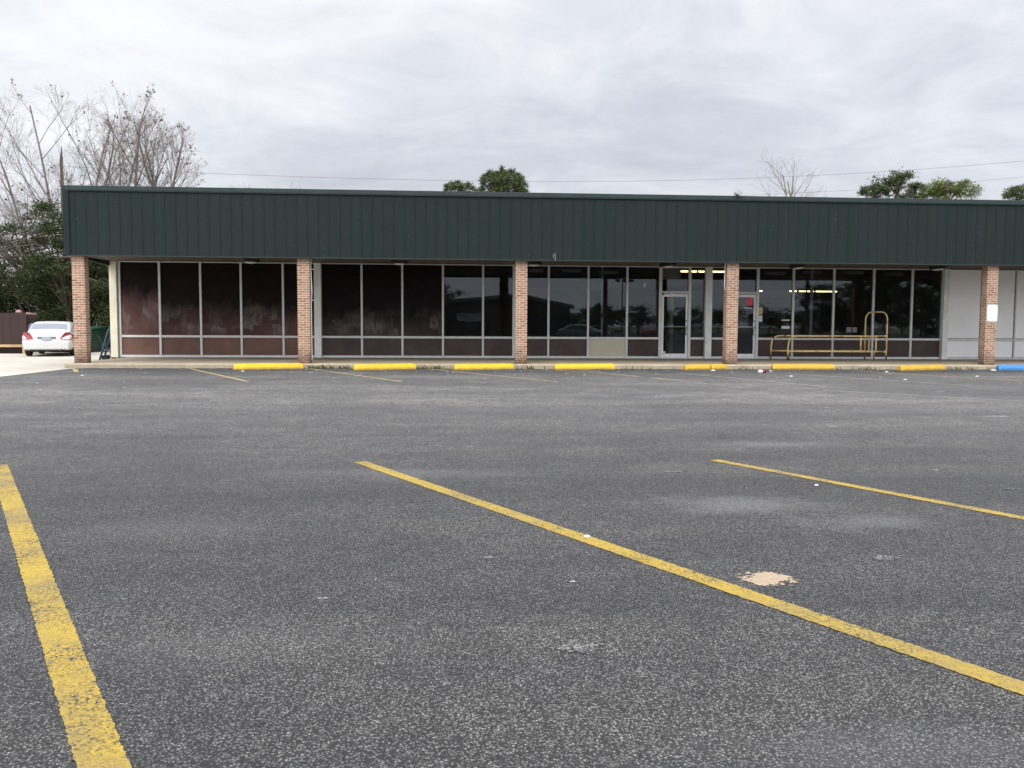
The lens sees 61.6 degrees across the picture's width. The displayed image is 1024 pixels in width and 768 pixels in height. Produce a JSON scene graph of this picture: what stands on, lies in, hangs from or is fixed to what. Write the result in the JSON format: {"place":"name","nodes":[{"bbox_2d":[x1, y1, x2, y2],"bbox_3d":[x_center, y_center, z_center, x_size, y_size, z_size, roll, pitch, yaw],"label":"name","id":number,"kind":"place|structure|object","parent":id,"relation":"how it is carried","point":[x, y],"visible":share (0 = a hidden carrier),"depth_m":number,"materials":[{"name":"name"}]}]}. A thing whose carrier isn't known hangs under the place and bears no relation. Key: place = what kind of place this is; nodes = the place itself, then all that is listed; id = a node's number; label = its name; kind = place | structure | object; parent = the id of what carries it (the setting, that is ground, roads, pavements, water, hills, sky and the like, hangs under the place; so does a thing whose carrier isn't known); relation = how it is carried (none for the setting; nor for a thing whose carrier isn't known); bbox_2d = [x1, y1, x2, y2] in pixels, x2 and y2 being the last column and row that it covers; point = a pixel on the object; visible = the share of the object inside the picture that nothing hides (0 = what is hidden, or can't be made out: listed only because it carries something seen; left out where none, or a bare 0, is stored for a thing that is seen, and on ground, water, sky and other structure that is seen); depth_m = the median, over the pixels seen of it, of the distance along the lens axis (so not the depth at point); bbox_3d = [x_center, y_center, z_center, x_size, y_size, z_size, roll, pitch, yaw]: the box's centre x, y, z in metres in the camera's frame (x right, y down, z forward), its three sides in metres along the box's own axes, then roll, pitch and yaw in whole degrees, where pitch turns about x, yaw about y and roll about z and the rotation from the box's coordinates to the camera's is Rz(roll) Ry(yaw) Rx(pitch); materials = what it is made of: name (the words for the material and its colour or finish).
{"place":"outdoors","nodes":[
{"label":"outdoors","id":0,"kind":"place"},
{"bbox_2d":[0,347,110,376],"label":"driveway","id":1,"kind":"structure","parent":0,"point":[16,363],"depth_m":28.08,"materials":[{"name":"concrete"}]},
{"bbox_2d":[0,310,36,353],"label":"steel container","id":2,"kind":"object","parent":1,"relation":"on","point":[14,326],"visible":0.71,"depth_m":35.12,"materials":[{"name":"metal"}]},
{"bbox_2d":[21,321,73,355],"bbox_3d":[-18.229,-1.845,34.370,2.035,1.334,4.633,-1,4,-19],"label":"parked car","id":3,"kind":"object","parent":1,"relation":"on","point":[41,337],"visible":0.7,"depth_m":32.44,"materials":[{"name":"white metal"}]},
{"bbox_2d":[90,326,107,351],"bbox_3d":[-19.136,-1.978,37.731,2.060,1.140,1.700,0,4,-4],"label":"dumpster","id":4,"kind":"object","parent":1,"relation":"on","point":[100,332],"visible":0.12,"depth_m":37.69,"materials":[{"name":"green metal"}]},
{"bbox_2d":[97,328,110,359],"bbox_3d":[-13.810,-1.357,29.218,0.453,1.096,0.412,0,4,-4],"label":"hand truck","id":5,"kind":"object","parent":1,"relation":"on","point":[106,346],"visible":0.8,"depth_m":29.11,"materials":[{"name":"metal"}]},
{"bbox_2d":[480,556,494,558],"bbox_3d":[-0.133,0.946,4.686,0.112,0.001,0.066,0,4,-4],"label":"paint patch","id":6,"kind":"object","parent":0,"point":[486,557],"visible":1,"depth_m":4.68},
{"bbox_2d":[0,368,1023,767],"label":"parking lot","id":7,"kind":"structure","parent":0,"point":[206,540],"depth_m":4.55,"materials":[{"name":"asphalt"}]},
{"bbox_2d":[0,464,131,767],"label":"parking line","id":8,"kind":"object","parent":7,"relation":"on","point":[93,736],"visible":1,"depth_m":3.27,"materials":[{"name":"yellow paint"}]},
{"bbox_2d":[85,405,132,405],"bbox_3d":[-6.240,0.329,13.262,0.862,0.001,0.165,0,4,-4],"label":"paint patch","id":9,"kind":"object","parent":7,"relation":"on","point":[108,405],"visible":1,"depth_m":13.23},
{"bbox_2d":[187,368,245,380],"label":"parking line","id":10,"kind":"object","parent":7,"relation":"on","point":[217,374],"visible":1,"depth_m":21.45,"materials":[{"name":"yellow paint"}]},
{"bbox_2d":[233,363,302,369],"bbox_3d":[-6.804,-0.492,23.998,1.883,0.173,0.186,-2,4,-25],"label":"wheel stop","id":11,"kind":"object","parent":7,"relation":"on","point":[266,366],"visible":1,"depth_m":23.92,"materials":[{"name":"concrete"}]},
{"bbox_2d":[314,369,396,380],"bbox_3d":[-4.138,-0.250,21.882,0.107,0.001,6.330,-2,5,-32],"label":"parking line","id":12,"kind":"object","parent":7,"relation":"on","point":[357,375],"visible":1,"depth_m":21.55,"materials":[{"name":"yellow paint"}]},
{"bbox_2d":[353,363,415,370],"bbox_3d":[-3.562,-0.480,24.071,1.812,0.173,0.186,-2,4,-29],"label":"wheel stop","id":13,"kind":"object","parent":7,"relation":"on","point":[400,366],"visible":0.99,"depth_m":23.98,"materials":[{"name":"concrete"}]},
{"bbox_2d":[453,363,513,369],"bbox_3d":[-0.805,-0.490,24.436,1.774,0.173,0.187,-1,4,-22],"label":"wheel stop","id":14,"kind":"object","parent":7,"relation":"on","point":[502,366],"visible":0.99,"depth_m":24.35,"materials":[{"name":"concrete"}]},
{"bbox_2d":[434,369,556,381],"bbox_3d":[-0.701,-0.246,22.080,0.097,0.001,6.457,-2,5,-32],"label":"parking line","id":15,"kind":"object","parent":7,"relation":"on","point":[496,375],"visible":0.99,"depth_m":21.64,"materials":[{"name":"yellow paint"}]},
{"bbox_2d":[555,643,604,654],"bbox_3d":[0.268,1.038,3.368,0.212,0.001,0.126,0,4,-4],"label":"paint patch","id":16,"kind":"object","parent":7,"relation":"on","point":[588,649],"visible":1,"depth_m":3.37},
{"bbox_2d":[554,363,614,369],"bbox_3d":[2.092,-0.500,24.796,1.805,0.173,0.186,-1,4,-13],"label":"wheel stop","id":17,"kind":"object","parent":7,"relation":"on","point":[609,366],"visible":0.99,"depth_m":24.71,"materials":[{"name":"concrete"}]},
{"bbox_2d":[546,369,702,381],"bbox_3d":[2.597,-0.247,22.357,0.088,0.001,6.408,-2,5,-33],"label":"parking line","id":18,"kind":"object","parent":7,"relation":"on","point":[624,375],"visible":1,"depth_m":21.94,"materials":[{"name":"yellow paint"}]},
{"bbox_2d":[304,364,995,369],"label":"weeds","id":19,"kind":"object","parent":7,"relation":"on","point":[333,367],"visible":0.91,"depth_m":24.85,"materials":[{"name":"green plant"}]},
{"bbox_2d":[582,370,742,387],"bbox_3d":[3.352,-0.162,21.167,0.086,0.001,7.306,-1,4,-23],"label":"parking line","id":20,"kind":"object","parent":7,"relation":"on","point":[658,378],"visible":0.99,"depth_m":20.39,"materials":[{"name":"yellow paint"}]},
{"bbox_2d":[355,461,1023,694],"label":"parking line","id":21,"kind":"object","parent":7,"relation":"on","point":[972,670],"visible":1,"depth_m":3.98,"materials":[{"name":"yellow paint"}]},
{"bbox_2d":[682,364,726,370],"bbox_3d":[5.610,-0.492,24.948,1.475,0.173,0.186,-1,4,-25],"label":"wheel stop","id":22,"kind":"object","parent":7,"relation":"on","point":[688,367],"visible":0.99,"depth_m":24.84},
{"bbox_2d":[683,373,825,386],"bbox_3d":[5.591,-0.124,20.773,0.097,0.001,5.503,-1,4,-23],"label":"parking line","id":23,"kind":"object","parent":7,"relation":"on","point":[750,379],"visible":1,"depth_m":20.55,"materials":[{"name":"yellow paint"}]},
{"bbox_2d":[738,571,796,585],"bbox_3d":[1.284,0.978,4.322,0.304,0.001,0.248,0,4,-4],"label":"paint patch","id":24,"kind":"object","parent":7,"relation":"on","point":[763,578],"visible":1,"depth_m":4.32,"materials":[{"name":"paint"}]},
{"bbox_2d":[771,364,834,369],"bbox_3d":[8.581,-0.502,25.322,1.901,0.173,0.186,0,4,-6],"label":"wheel stop","id":25,"kind":"object","parent":7,"relation":"on","point":[802,366],"visible":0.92,"depth_m":25.24,"materials":[{"name":"concrete"}]},
{"bbox_2d":[711,459,1023,518],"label":"parking line","id":26,"kind":"object","parent":7,"relation":"on","point":[897,494],"visible":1,"depth_m":6.62,"materials":[{"name":"yellow paint"}]},
{"bbox_2d":[771,372,969,385],"bbox_3d":[8.495,-0.156,21.472,0.097,0.001,6.217,-2,4,-30],"label":"parking line","id":27,"kind":"object","parent":7,"relation":"on","point":[863,378],"visible":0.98,"depth_m":20.81,"materials":[{"name":"yellow paint"}]},
{"bbox_2d":[871,555,899,560],"bbox_3d":[2.053,0.955,4.718,0.173,0.001,0.110,0,4,-4],"label":"paint patch","id":28,"kind":"object","parent":7,"relation":"on","point":[885,557],"visible":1,"depth_m":4.72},
{"bbox_2d":[828,390,1012,400],"bbox_3d":[7.838,0.229,15.779,4.314,0.001,0.066,4,5,42],"label":"parking line","id":29,"kind":"object","parent":7,"relation":"on","point":[918,395],"visible":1,"depth_m":15.98,"materials":[{"name":"white paint"}]},
{"bbox_2d":[897,364,944,370],"bbox_3d":[12.044,-0.480,25.261,1.824,0.173,0.186,-2,4,-25],"label":"wheel stop","id":30,"kind":"object","parent":7,"relation":"on","point":[932,367],"visible":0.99,"depth_m":25.14,"materials":[{"name":"concrete"}]},
{"bbox_2d":[861,371,1018,380],"bbox_3d":[11.642,-0.151,21.639,0.106,0.001,6.978,-2,4,-29],"label":"parking line","id":31,"kind":"object","parent":7,"relation":"on","point":[946,376],"visible":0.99,"depth_m":22.66,"materials":[{"name":"yellow paint"}]},
{"bbox_2d":[996,365,1023,370],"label":"wheel stop","id":32,"kind":"object","parent":7,"relation":"on","point":[1010,367],"visible":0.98,"depth_m":25.57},
{"bbox_2d":[0,0,1023,311],"label":"sky","id":33,"kind":"structure","parent":0,"point":[637,95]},
{"bbox_2d":[37,369,1008,384],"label":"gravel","id":34,"kind":"structure","parent":0,"point":[549,371],"depth_m":23.21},
{"bbox_2d":[91,357,1023,364],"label":"sidewalk","id":35,"kind":"structure","parent":0,"point":[547,361],"depth_m":27.32,"materials":[{"name":"concrete"}]},
{"bbox_2d":[770,311,887,360],"bbox_3d":[10.831,-1.658,29.393,3.840,1.674,0.700,0,4,-4],"label":"cart corral rail","id":36,"kind":"object","parent":35,"relation":"on","point":[860,336],"visible":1,"depth_m":29.22,"materials":[{"name":"yellow metal"}]},
{"label":"ground","id":37,"kind":"structure","parent":0,"visible":0},
{"bbox_2d":[0,223,35,261],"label":"oak tree","id":38,"kind":"object","parent":37,"relation":"on","point":[1,243],"visible":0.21,"depth_m":41.02,"materials":[{"name":"green plant"}]},
{"bbox_2d":[0,254,95,321],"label":"evergreen bush","id":39,"kind":"object","parent":37,"relation":"on","point":[43,299],"visible":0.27,"depth_m":41.65,"materials":[{"name":"green plant"}]},
{"bbox_2d":[0,192,109,323],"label":"oak tree","id":40,"kind":"object","parent":37,"relation":"on","point":[53,266],"visible":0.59,"depth_m":38.97,"materials":[{"name":"green plant"}]},
{"bbox_2d":[5,268,106,325],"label":"oak tree","id":41,"kind":"object","parent":37,"relation":"on","point":[71,319],"visible":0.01,"depth_m":44.80,"materials":[{"name":"green plant"}]},
{"bbox_2d":[59,146,68,319],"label":"dead snag","id":42,"kind":"object","parent":37,"relation":"on","point":[61,172],"visible":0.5,"depth_m":41.95,"materials":[{"name":"grey plant"}]},
{"bbox_2d":[0,81,170,346],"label":"bare tree","id":43,"kind":"object","parent":37,"relation":"on","point":[109,170],"visible":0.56,"depth_m":44.72,"materials":[{"name":"grey plant"}]},
{"bbox_2d":[0,77,173,320],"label":"bare tree","id":44,"kind":"object","parent":37,"relation":"on","point":[14,202],"visible":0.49,"depth_m":42.15,"materials":[{"name":"grey plant"}]},
{"bbox_2d":[89,271,108,341],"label":"oak tree","id":45,"kind":"object","parent":37,"relation":"on","point":[98,320],"visible":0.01,"depth_m":45.12,"materials":[{"name":"green plant"}]},
{"bbox_2d":[89,262,109,334],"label":"oak tree","id":46,"kind":"object","parent":37,"relation":"on","point":[101,300],"visible":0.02,"depth_m":41.34,"materials":[{"name":"green plant"}]},
{"bbox_2d":[90,296,110,343],"bbox_3d":[-16.678,-2.864,39.561,4.954,2.943,3.741,-3,5,-42],"label":"evergreen bush","id":47,"kind":"object","parent":37,"relation":"on","point":[107,320],"visible":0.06,"depth_m":38.75,"materials":[{"name":"green plant"}]},
{"bbox_2d":[40,84,178,203],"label":"bare tree","id":48,"kind":"object","parent":37,"relation":"on","point":[142,136],"visible":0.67,"depth_m":44.28,"materials":[{"name":"grey plant"}]},
{"bbox_2d":[109,107,207,186],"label":"bare tree","id":49,"kind":"object","parent":37,"relation":"on","point":[153,180],"visible":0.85,"depth_m":44.96,"materials":[{"name":"grey plant"}]},
{"bbox_2d":[442,179,476,191],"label":"pine tree","id":50,"kind":"object","parent":37,"relation":"on","point":[457,185],"visible":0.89,"depth_m":68.47,"materials":[{"name":"green plant"}]},
{"bbox_2d":[476,165,530,191],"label":"pine tree","id":51,"kind":"object","parent":37,"relation":"on","point":[495,178],"visible":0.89,"depth_m":68.41,"materials":[{"name":"green plant"}]},
{"bbox_2d":[65,363,996,369],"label":"curb","id":52,"kind":"structure","parent":37,"relation":"on","point":[448,366],"depth_m":25.04,"materials":[{"name":"paint"}]},
{"bbox_2d":[61,185,1023,364],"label":"strip mall building","id":53,"kind":"structure","parent":37,"relation":"on","point":[324,277],"depth_m":28.63,"materials":[{"name":"green metal"}]},
{"bbox_2d":[117,261,159,356],"bbox_3d":[-12.463,-2.497,28.710,1.304,3.197,0.100,0,4,-4],"label":"window","id":54,"kind":"structure","parent":53,"relation":"in","point":[138,302],"depth_m":28.71,"materials":[{"name":"glass"}]},
{"bbox_2d":[158,261,200,356],"bbox_3d":[-11.146,-2.496,28.801,1.344,3.197,0.100,0,4,-4],"label":"window","id":55,"kind":"structure","parent":53,"relation":"in","point":[178,282],"depth_m":28.80,"materials":[{"name":"glass"}]},
{"bbox_2d":[199,262,240,356],"bbox_3d":[-9.814,-2.495,28.893,1.334,3.197,0.100,0,4,-4],"label":"window","id":56,"kind":"structure","parent":53,"relation":"in","point":[219,284],"depth_m":28.89,"materials":[{"name":"glass"}]},
{"bbox_2d":[242,259,259,263],"bbox_3d":[-8.058,-3.796,26.513,0.560,0.160,0.560,0,4,-4],"label":"ceiling light","id":57,"kind":"object","parent":53,"relation":"attached to","point":[251,261],"visible":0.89,"depth_m":26.33,"materials":[{"name":"white plastic"}]},
{"bbox_2d":[239,262,282,357],"bbox_3d":[-8.458,-2.495,28.986,1.394,3.197,0.100,0,4,-4],"label":"window","id":58,"kind":"structure","parent":53,"relation":"in","point":[260,284],"depth_m":28.99,"materials":[{"name":"glass"}]},
{"bbox_2d":[281,263,314,357],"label":"window","id":59,"kind":"structure","parent":53,"relation":"in","point":[289,307],"depth_m":29.05,"materials":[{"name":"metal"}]},
{"bbox_2d":[321,263,360,357],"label":"window","id":60,"kind":"structure","parent":53,"relation":"in","point":[340,284],"depth_m":29.17,"materials":[{"name":"glass"}]},
{"bbox_2d":[360,263,400,357],"bbox_3d":[-4.457,-2.493,29.262,1.374,3.197,0.100,0,4,-4],"label":"window","id":61,"kind":"structure","parent":53,"relation":"in","point":[380,283],"depth_m":29.26,"materials":[{"name":"glass"}]},
{"bbox_2d":[391,260,408,264],"bbox_3d":[-3.509,-3.793,26.826,0.560,0.160,0.560,0,4,-4],"label":"ceiling light","id":62,"kind":"object","parent":53,"relation":"attached to","point":[399,262],"visible":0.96,"depth_m":26.65,"materials":[{"name":"white plastic"}]},
{"bbox_2d":[401,264,441,357],"bbox_3d":[-3.085,-2.492,29.356,1.384,3.197,0.100,0,4,-4],"label":"window","id":63,"kind":"structure","parent":53,"relation":"in","point":[421,286],"depth_m":29.36,"materials":[{"name":"glass"}]},
{"bbox_2d":[442,264,481,357],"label":"window","id":64,"kind":"structure","parent":53,"relation":"in","point":[452,346],"depth_m":29.52,"materials":[{"name":"brown glass"}]},
{"bbox_2d":[482,265,512,357],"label":"window","id":65,"kind":"structure","parent":53,"relation":"in","point":[492,346],"depth_m":29.60,"materials":[{"name":"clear glass"}]},
{"bbox_2d":[512,265,547,357],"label":"window","id":66,"kind":"structure","parent":53,"relation":"in","point":[536,346],"depth_m":29.68,"materials":[{"name":"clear glass"}]},
{"bbox_2d":[527,261,542,266],"bbox_3d":[0.691,-3.791,27.115,0.560,0.160,0.560,0,4,-4],"label":"ceiling light","id":67,"kind":"object","parent":53,"relation":"attached to","point":[534,264],"visible":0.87,"depth_m":26.90,"materials":[{"name":"white plastic"}]},
{"bbox_2d":[529,266,542,271],"bbox_3d":[0.944,-4.492,33.414,0.550,0.288,0.120,0,4,-4],"label":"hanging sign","id":68,"kind":"object","parent":53,"relation":"hanging from","point":[535,270],"visible":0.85,"depth_m":33.37,"materials":[{"name":"metal"}]},
{"bbox_2d":[547,265,587,357],"bbox_3d":[1.913,-2.490,29.700,1.384,3.197,0.100,0,4,-4],"label":"window","id":69,"kind":"structure","parent":53,"relation":"in","point":[557,347],"depth_m":29.76,"materials":[{"name":"brown glass"}]},
{"bbox_2d":[600,267,603,336],"bbox_3d":[3.225,-2.699,30.772,0.153,3.482,0.172,0,4,-4],"label":"interior post","id":70,"kind":"object","parent":53,"relation":"on","point":[602,313],"visible":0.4,"depth_m":30.71,"materials":[{"name":"grey metal"}]},
{"bbox_2d":[587,266,626,357],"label":"window","id":71,"kind":"structure","parent":53,"relation":"in","point":[597,347],"depth_m":29.86,"materials":[{"name":"beige glass"}]},
{"bbox_2d":[599,267,618,273],"bbox_3d":[3.788,-4.471,33.612,0.750,0.328,0.120,0,4,-4],"label":"tube light","id":72,"kind":"object","parent":53,"relation":"hanging from","point":[611,272],"visible":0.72,"depth_m":33.59,"materials":[{"name":"metal"}]},
{"bbox_2d":[625,266,658,358],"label":"window","id":73,"kind":"structure","parent":53,"relation":"in","point":[635,347],"depth_m":29.95,"materials":[{"name":"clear glass"}]},
{"bbox_2d":[659,262,675,267],"bbox_3d":[4.967,-3.798,27.409,0.557,0.186,0.560,0,4,-4],"label":"ceiling light","id":74,"kind":"object","parent":53,"relation":"attached to","point":[666,265],"visible":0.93,"depth_m":27.22,"materials":[{"name":"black plastic"}]},
{"bbox_2d":[666,293,673,353],"bbox_3d":[6.467,-2.455,34.939,0.272,2.462,0.272,0,4,-4],"label":"interior post","id":75,"kind":"object","parent":53,"relation":"on","point":[670,324],"visible":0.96,"depth_m":34.88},
{"bbox_2d":[658,266,691,358],"bbox_3d":[5.674,-2.485,29.923,1.130,3.197,0.172,0,4,-4],"label":"door","id":76,"kind":"structure","parent":53,"relation":"in","point":[687,294],"depth_m":29.92,"materials":[{"name":"metal"}]},
{"bbox_2d":[687,267,704,358],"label":"window","id":77,"kind":"structure","parent":53,"relation":"in","point":[696,343],"depth_m":30.09,"materials":[{"name":"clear glass"}]},
{"bbox_2d":[711,267,723,358],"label":"window","id":78,"kind":"structure","parent":53,"relation":"in","point":[716,342],"depth_m":30.14,"materials":[{"name":"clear glass"}]},
{"bbox_2d":[713,268,723,272],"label":"tube light","id":79,"kind":"object","parent":53,"relation":"hanging from","point":[719,270],"visible":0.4,"depth_m":33.86,"materials":[{"name":"glass"}]},
{"bbox_2d":[734,190,742,196],"bbox_3d":[6.637,-5.575,25.144,0.231,0.220,0.159,0,4,-4],"label":"floodlight","id":80,"kind":"object","parent":53,"relation":"attached to","point":[738,193],"visible":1,"depth_m":25.09,"materials":[{"name":"black plastic"}]},
{"bbox_2d":[737,267,759,358],"bbox_3d":[8.089,-2.484,30.089,1.130,3.197,0.172,0,4,-4],"label":"door","id":81,"kind":"structure","parent":53,"relation":"in","point":[756,297],"depth_m":30.12,"materials":[{"name":"metal"}]},
{"bbox_2d":[746,297,751,305],"bbox_3d":[8.314,-2.918,30.093,0.220,0.340,0.003,0,4,-4],"label":"notice","id":82,"kind":"object","parent":53,"relation":"attached to","point":[748,301],"visible":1,"depth_m":30.09,"materials":[{"name":"red paper"}]},
{"bbox_2d":[754,267,792,358],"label":"window","id":83,"kind":"structure","parent":53,"relation":"in","point":[764,344],"depth_m":30.28,"materials":[{"name":"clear glass"}]},
{"bbox_2d":[766,269,785,274],"bbox_3d":[10.472,-4.477,34.071,0.770,0.308,0.120,0,4,-4],"label":"tube light","id":84,"kind":"object","parent":53,"relation":"hanging from","point":[776,273],"visible":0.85,"depth_m":34.03,"materials":[{"name":"metal"}]},
{"bbox_2d":[789,264,806,268],"bbox_3d":[9.227,-3.796,27.703,0.557,0.186,0.560,0,4,-4],"label":"ceiling light","id":85,"kind":"object","parent":53,"relation":"attached to","point":[797,266],"visible":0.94,"depth_m":27.51,"materials":[{"name":"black plastic"}]},
{"bbox_2d":[809,269,813,337],"bbox_3d":[10.907,-2.696,31.310,0.204,3.482,0.204,0,4,-4],"label":"interior post","id":86,"kind":"object","parent":53,"relation":"on","point":[811,300],"visible":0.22,"depth_m":31.24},
{"bbox_2d":[802,271,821,273],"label":"tube light","id":87,"kind":"object","parent":53,"relation":"hanging from","point":[808,272],"visible":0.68,"depth_m":34.13,"materials":[{"name":"metal"}]},
{"bbox_2d":[791,268,833,358],"bbox_3d":[10.582,-2.485,30.297,1.464,3.197,0.100,0,4,-4],"label":"window","id":88,"kind":"structure","parent":53,"relation":"in","point":[796,343],"depth_m":30.36,"materials":[{"name":"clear glass"}]},
{"bbox_2d":[831,268,870,358],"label":"window","id":89,"kind":"structure","parent":53,"relation":"in","point":[836,343],"depth_m":30.45,"materials":[{"name":"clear glass"}]},
{"bbox_2d":[870,269,911,358],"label":"window","id":90,"kind":"structure","parent":53,"relation":"in","point":[897,348],"depth_m":30.56,"materials":[{"name":"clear glass"}]},
{"bbox_2d":[909,269,941,358],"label":"window","id":91,"kind":"structure","parent":53,"relation":"in","point":[919,348],"depth_m":30.64,"materials":[{"name":"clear glass"}]},
{"bbox_2d":[929,266,947,270],"bbox_3d":[13.905,-3.792,28.025,0.558,0.180,0.560,0,4,-4],"label":"ceiling light","id":92,"kind":"object","parent":53,"relation":"attached to","point":[935,268],"visible":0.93,"depth_m":27.84,"materials":[{"name":"black plastic"}]},
{"bbox_2d":[947,270,981,358],"bbox_3d":[16.143,-2.481,30.665,1.300,3.197,0.130,0,4,-4],"label":"wall panel","id":93,"kind":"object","parent":53,"relation":"in","point":[965,285],"depth_m":30.60,"materials":[{"name":"metal"}]},
{"bbox_2d":[987,305,997,321],"bbox_3d":[14.607,-2.157,26.114,0.330,0.510,0.010,0,4,-4],"label":"pillar sign","id":94,"kind":"object","parent":53,"relation":"attached to","point":[992,311],"visible":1,"depth_m":26.11,"materials":[{"name":"metal"}]},
{"bbox_2d":[995,270,1017,358],"bbox_3d":[17.420,-2.481,30.753,1.260,3.197,0.130,0,4,-4],"label":"wall panel","id":95,"kind":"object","parent":53,"relation":"in","point":[1007,279],"depth_m":30.71,"materials":[{"name":"metal"}]},
{"bbox_2d":[1014,270,1023,358],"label":"wall panel","id":96,"kind":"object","parent":53,"relation":"in","point":[1019,336],"depth_m":30.75,"materials":[{"name":"metal"}]},
{"bbox_2d":[749,145,826,196],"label":"bare tree","id":97,"kind":"object","parent":37,"relation":"on","point":[785,190],"visible":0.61,"depth_m":71.89,"materials":[{"name":"grey plant"}]},
{"bbox_2d":[856,183,891,197],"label":"pine tree","id":98,"kind":"object","parent":37,"relation":"on","point":[875,192],"visible":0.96,"depth_m":70.81,"materials":[{"name":"green plant"}]},
{"bbox_2d":[871,166,919,197],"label":"leafy tree","id":99,"kind":"object","parent":37,"relation":"on","point":[897,181],"visible":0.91,"depth_m":71.08,"materials":[{"name":"green plant"}]},
{"bbox_2d":[893,180,932,198],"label":"pine tree","id":100,"kind":"object","parent":37,"relation":"on","point":[911,190],"visible":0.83,"depth_m":72.25,"materials":[{"name":"green plant"}]},
{"bbox_2d":[918,176,984,198],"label":"leafy tree","id":101,"kind":"object","parent":37,"relation":"on","point":[939,191],"visible":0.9,"depth_m":71.03,"materials":[{"name":"green plant"}]},
{"bbox_2d":[1000,183,1023,199],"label":"pine tree","id":102,"kind":"object","parent":37,"relation":"on","point":[1012,192],"visible":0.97,"depth_m":71.87,"materials":[{"name":"green plant"}]},
{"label":"utility pole","id":103,"kind":"object","parent":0,"visible":0},
{"bbox_2d":[13,161,1017,181],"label":"overhead wire","id":104,"kind":"object","parent":103,"relation":"hanging from","point":[531,181],"visible":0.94,"depth_m":61.39,"materials":[{"name":"metal"}]},
{"bbox_2d":[742,177,1017,195],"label":"overhead wire","id":105,"kind":"object","parent":103,"relation":"hanging from","point":[879,188],"visible":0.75,"depth_m":63.16,"materials":[{"name":"metal"}]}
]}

